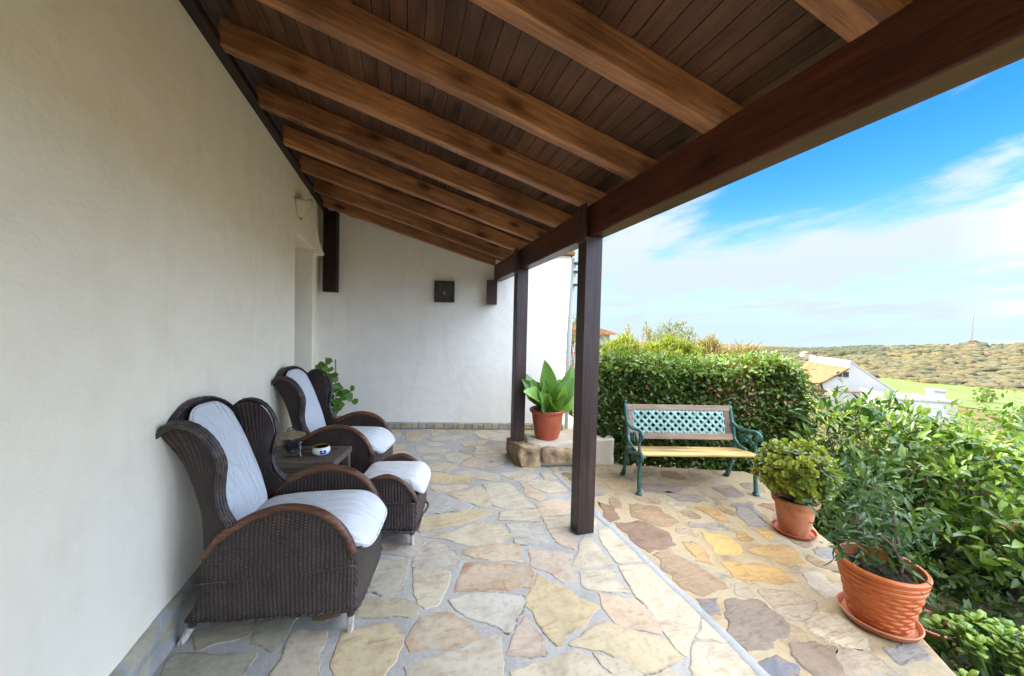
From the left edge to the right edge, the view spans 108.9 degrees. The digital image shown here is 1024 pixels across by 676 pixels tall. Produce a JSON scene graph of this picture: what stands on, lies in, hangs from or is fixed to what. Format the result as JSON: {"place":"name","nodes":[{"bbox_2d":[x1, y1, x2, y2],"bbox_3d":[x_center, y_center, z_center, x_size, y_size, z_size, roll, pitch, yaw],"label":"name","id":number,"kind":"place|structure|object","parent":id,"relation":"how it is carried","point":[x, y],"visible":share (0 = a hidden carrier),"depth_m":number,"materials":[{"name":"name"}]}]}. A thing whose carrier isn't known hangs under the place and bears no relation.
{"place":"outdoors","nodes":[
{"label":"outdoors","id":0,"kind":"place"},
{"bbox_2d":[153,428,757,675],"bbox_3d":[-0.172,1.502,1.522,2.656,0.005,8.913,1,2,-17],"label":"porch paving","id":1,"kind":"structure","parent":0,"point":[560,613],"depth_m":2.01,"materials":[{"name":"beige stone"}]},
{"bbox_2d":[155,396,386,645],"bbox_3d":[-1.217,0.897,2.017,0.978,1.149,0.604,1,2,-7],"label":"wicker armchair","id":2,"kind":"object","parent":1,"relation":"on","point":[305,542],"visible":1,"depth_m":1.78,"materials":[{"name":"wicker"}]},
{"bbox_2d":[275,446,351,479],"bbox_3d":[-1.665,1.172,2.918,0.620,0.510,0.370,1,2,-4],"label":"coffee table","id":3,"kind":"object","parent":1,"relation":"on","point":[289,466],"visible":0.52,"depth_m":2.82,"materials":[{"name":"brown wood"}]},
{"bbox_2d":[279,427,305,456],"bbox_3d":[-1.726,0.809,2.865,0.200,0.224,0.200,0,2,-34],"label":"lantern","id":4,"kind":"object","parent":3,"relation":"on","point":[290,438],"visible":1,"depth_m":2.83,"materials":[{"name":"brown metal"}]},
{"bbox_2d":[312,444,330,455],"bbox_3d":[-1.517,0.889,2.911,0.134,0.063,0.135,1,2,-17],"label":"ash tray","id":5,"kind":"object","parent":3,"relation":"on","point":[320,449],"visible":1,"depth_m":2.87,"materials":[{"name":"white ceramic"}]},
{"bbox_2d":[271,366,394,473],"bbox_3d":[-1.627,0.846,3.443,0.978,1.149,0.604,1,2,0],"label":"wicker armchair","id":6,"kind":"object","parent":1,"relation":"on","point":[368,437],"visible":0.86,"depth_m":3.31,"materials":[{"name":"wicker"}]},
{"bbox_2d":[315,357,357,417],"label":"climbing plant","id":7,"kind":"object","parent":1,"relation":"on","point":[337,405],"visible":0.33,"depth_m":4.85,"materials":[{"name":"green plant"}]},
{"bbox_2d":[364,453,430,544],"bbox_3d":[-0.879,1.194,2.755,0.486,0.515,0.486,1,2,-4],"label":"wicker footstool","id":8,"kind":"object","parent":1,"relation":"on","point":[400,481],"visible":0.83,"depth_m":2.55,"materials":[{"name":"wicker"}]},
{"bbox_2d":[570,203,602,534],"bbox_3d":[0.564,0.245,2.789,0.152,2.478,0.126,1,2,-17],"label":"wooden post","id":9,"kind":"object","parent":1,"relation":"on","point":[589,278],"visible":1,"depth_m":2.74,"materials":[{"name":"brown wood"}]},
{"bbox_2d":[552,472,770,675],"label":"cement strip","id":10,"kind":"object","parent":1,"relation":"on","point":[747,658],"visible":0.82,"depth_m":2.11,"materials":[{"name":"white concrete"}]},
{"bbox_2d":[565,313,575,416],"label":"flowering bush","id":11,"kind":"object","parent":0,"point":[571,413],"visible":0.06,"depth_m":7.98,"materials":[{"name":"green plant"}]},
{"bbox_2d":[625,322,632,342],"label":"reed clump","id":12,"kind":"object","parent":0,"point":[628,330],"visible":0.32,"depth_m":9.96,"materials":[{"name":"plant"}]},
{"bbox_2d":[509,413,955,675],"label":"patio floor","id":13,"kind":"structure","parent":0,"point":[935,666],"depth_m":2.63,"materials":[{"name":"beige stone"}]},
{"bbox_2d":[506,430,613,467],"bbox_3d":[0.557,1.287,4.340,1.245,0.326,0.590,1,2,-2],"label":"stone ledge","id":14,"kind":"object","parent":13,"relation":"on","point":[530,450],"visible":0.8,"depth_m":4.14,"materials":[{"name":"stone"}]},
{"bbox_2d":[510,248,528,440],"bbox_3d":[0.085,0.083,4.361,0.152,2.268,0.126,1,2,-17],"label":"wooden post","id":15,"kind":"object","parent":14,"relation":"on","point":[519,348],"visible":1,"depth_m":4.31,"materials":[{"name":"brown wood"}]},
{"bbox_2d":[522,360,574,440],"bbox_3d":[0.442,0.725,4.402,0.697,0.952,0.726,1,2,-5],"label":"potted plant","id":16,"kind":"object","parent":14,"relation":"on","point":[550,396],"visible":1,"depth_m":4.22,"materials":[{"name":"green plant"}]},
{"bbox_2d":[553,465,931,675],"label":"patio paving","id":17,"kind":"structure","parent":0,"point":[755,624],"depth_m":2.29,"materials":[{"name":"beige stone"}]},
{"bbox_2d":[620,400,762,495],"bbox_3d":[1.771,1.088,3.683,1.186,0.828,0.553,1,2,-2],"label":"garden bench","id":18,"kind":"object","parent":17,"relation":"on","point":[634,432],"visible":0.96,"depth_m":3.83,"materials":[{"name":"green paint"}]},
{"bbox_2d":[750,437,844,540],"bbox_3d":[2.221,1.153,2.861,0.613,0.738,0.605,1,2,-17],"label":"potted bush","id":19,"kind":"object","parent":17,"relation":"on","point":[786,478],"visible":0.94,"depth_m":2.76,"materials":[{"name":"green plant"}]},
{"bbox_2d":[797,441,966,642],"bbox_3d":[2.063,1.063,2.090,0.708,0.955,0.584,1,2,-17],"label":"potted tree","id":20,"kind":"object","parent":17,"relation":"on","point":[884,593],"visible":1,"depth_m":1.98,"materials":[{"name":"green plant"}]},
{"bbox_2d":[568,58,1023,346],"label":"sky","id":21,"kind":"structure","parent":0,"point":[906,225],"materials":[{"name":"blue"}]},
{"bbox_2d":[572,340,1023,493],"bbox_3d":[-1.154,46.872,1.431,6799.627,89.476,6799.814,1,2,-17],"label":"terrain","id":22,"kind":"structure","parent":0,"point":[977,415],"depth_m":70.34,"materials":[{"name":"green plant"}]},
{"bbox_2d":[0,0,323,675],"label":"house","id":23,"kind":"structure","parent":22,"relation":"on","point":[161,251],"depth_m":1.44,"materials":[{"name":"beige paint"}]},
{"bbox_2d":[295,198,312,219],"bbox_3d":[-2.208,-1.381,3.910,0.127,0.222,0.353,1,2,-17],"label":"wall sconce","id":24,"kind":"object","parent":23,"relation":"attached to","point":[303,207],"depth_m":3.83,"materials":[{"name":"beige"}]},
{"bbox_2d":[179,0,1023,304],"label":"porch roof","id":25,"kind":"structure","parent":23,"relation":"attached to","point":[491,132],"depth_m":1.84,"materials":[{"name":"wood"}]},
{"bbox_2d":[319,208,577,429],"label":"back wall","id":26,"kind":"structure","parent":22,"relation":"on","point":[401,346],"depth_m":5.46,"materials":[{"name":"white paint"}]},
{"bbox_2d":[434,281,454,302],"bbox_3d":[-0.998,-0.684,5.409,0.290,0.310,0.088,1,2,-3],"label":"wall light","id":27,"kind":"object","parent":26,"relation":"attached to","point":[444,291],"visible":1,"depth_m":5.38,"materials":[{"name":"brown metal"}]},
{"bbox_2d":[565,322,616,371],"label":"neighbour house","id":28,"kind":"structure","parent":22,"relation":"on","point":[603,332],"depth_m":22.06,"materials":[{"name":"ceramic"}]},
{"bbox_2d":[636,320,655,348],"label":"reed clump","id":29,"kind":"object","parent":22,"relation":"on","point":[647,330],"visible":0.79,"depth_m":10.00,"materials":[{"name":"plant"}]},
{"bbox_2d":[643,319,699,344],"bbox_3d":[6.077,0.936,14.048,2.788,3.339,2.070,0,2,-48],"label":"olive tree","id":30,"kind":"object","parent":22,"relation":"on","point":[672,333],"visible":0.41,"depth_m":13.77,"materials":[{"name":"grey plant"}]},
{"bbox_2d":[800,351,812,356],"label":"farmhouse","id":31,"kind":"object","parent":22,"relation":"on","point":[803,353],"visible":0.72,"depth_m":255.27,"materials":[{"name":"ceramic"}]},
{"bbox_2d":[807,381,824,403],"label":"bush","id":32,"kind":"object","parent":22,"relation":"on","point":[820,394],"visible":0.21,"depth_m":42.12,"materials":[{"name":"green plant"}]},
{"bbox_2d":[782,355,897,406],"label":"gabled house","id":33,"kind":"structure","parent":22,"relation":"on","point":[854,377],"depth_m":42.33,"materials":[{"name":"tile"}]},
{"bbox_2d":[836,371,849,377],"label":"window","id":34,"kind":"structure","parent":33,"relation":"in","point":[846,374],"depth_m":42.09,"materials":[{"name":"grey glass"}]},
{"bbox_2d":[721,340,1023,391],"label":"hillside scrub","id":35,"kind":"object","parent":22,"relation":"on","point":[1000,360],"visible":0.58,"depth_m":163.24,"materials":[{"name":"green plant"}]},
{"bbox_2d":[860,388,960,424],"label":"house","id":36,"kind":"structure","parent":22,"relation":"on","point":[931,396],"depth_m":35.30,"materials":[{"name":"white paint"}]},
{"bbox_2d":[969,313,974,340],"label":"radio mast","id":37,"kind":"object","parent":22,"relation":"on","point":[973,319],"visible":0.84,"depth_m":263.57,"materials":[{"name":"grey metal"}]},
{"bbox_2d":[972,386,998,401],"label":"bush","id":38,"kind":"object","parent":22,"relation":"on","point":[986,393],"visible":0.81,"depth_m":83.52,"materials":[{"name":"green plant"}]},
{"bbox_2d":[609,424,1023,675],"bbox_3d":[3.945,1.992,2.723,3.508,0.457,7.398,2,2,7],"label":"ground cover","id":39,"kind":"object","parent":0,"point":[987,594],"visible":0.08,"depth_m":2.74,"materials":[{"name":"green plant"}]},
{"bbox_2d":[598,337,635,404],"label":"golden shrub","id":40,"kind":"object","parent":39,"relation":"on","point":[613,347],"visible":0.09,"depth_m":7.52,"materials":[{"name":"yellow plant"}]},
{"bbox_2d":[602,330,706,402],"bbox_3d":[3.064,0.975,8.029,2.277,2.349,1.180,1,2,-3],"label":"golden shrub","id":41,"kind":"object","parent":39,"relation":"on","point":[670,344],"visible":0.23,"depth_m":7.85,"materials":[{"name":"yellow plant"}]},
{"bbox_2d":[597,346,817,472],"bbox_3d":[2.223,1.063,4.513,2.603,1.935,0.940,2,2,5],"label":"hedge","id":42,"kind":"object","parent":39,"relation":"on","point":[764,378],"visible":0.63,"depth_m":4.20,"materials":[{"name":"green plant"}]},
{"bbox_2d":[695,331,764,410],"bbox_3d":[4.649,1.008,7.903,1.422,2.364,1.313,1,2,-3],"label":"golden shrub","id":43,"kind":"object","parent":39,"relation":"on","point":[712,345],"visible":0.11,"depth_m":7.77,"materials":[{"name":"plant"}]},
{"bbox_2d":[807,387,871,450],"bbox_3d":[4.283,1.434,5.216,1.388,1.560,1.111,1,2,-17],"label":"loose shrub","id":44,"kind":"object","parent":39,"relation":"on","point":[826,422],"visible":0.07,"depth_m":5.05,"materials":[{"name":"green plant"}]},
{"bbox_2d":[803,416,878,537],"bbox_3d":[3.310,1.527,4.156,1.010,1.234,1.569,2,2,22],"label":"shrub","id":45,"kind":"object","parent":39,"relation":"on","point":[820,424],"visible":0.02,"depth_m":3.85,"materials":[{"name":"green plant"}]},
{"bbox_2d":[774,376,1023,597],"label":"citrus shrub","id":46,"kind":"object","parent":39,"relation":"on","point":[869,417],"visible":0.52,"depth_m":3.40,"materials":[{"name":"green plant"}]},
{"bbox_2d":[827,392,985,488],"bbox_3d":[5.263,1.475,4.861,1.861,1.553,1.355,2,2,17],"label":"pale shrub","id":47,"kind":"object","parent":39,"relation":"on","point":[904,412],"visible":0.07,"depth_m":4.72,"materials":[{"name":"green plant"}]},
{"bbox_2d":[921,609,958,652],"bbox_3d":[2.918,2.113,2.558,0.302,0.270,0.302,1,2,-17],"label":"clay pot","id":48,"kind":"object","parent":39,"relation":"on","point":[931,632],"visible":0.17,"depth_m":2.48,"materials":[{"name":"ceramic"}]},
{"bbox_2d":[895,421,1023,610],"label":"citrus shrub","id":49,"kind":"object","parent":39,"relation":"on","point":[1014,481],"visible":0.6,"depth_m":3.02,"materials":[{"name":"green plant"}]},
{"bbox_2d":[901,389,1023,530],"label":"pale shrub","id":50,"kind":"object","parent":39,"relation":"on","point":[1014,431],"visible":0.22,"depth_m":4.13,"materials":[{"name":"green plant"}]},
{"bbox_2d":[920,609,1023,675],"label":"jade plant","id":51,"kind":"object","parent":39,"relation":"on","point":[997,636],"visible":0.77,"depth_m":2.11,"materials":[{"name":"green plant"}]},
{"bbox_2d":[879,378,1023,413],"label":"fairway lawn","id":52,"kind":"structure","parent":0,"point":[963,394],"depth_m":97.20,"materials":[{"name":"green plant"}]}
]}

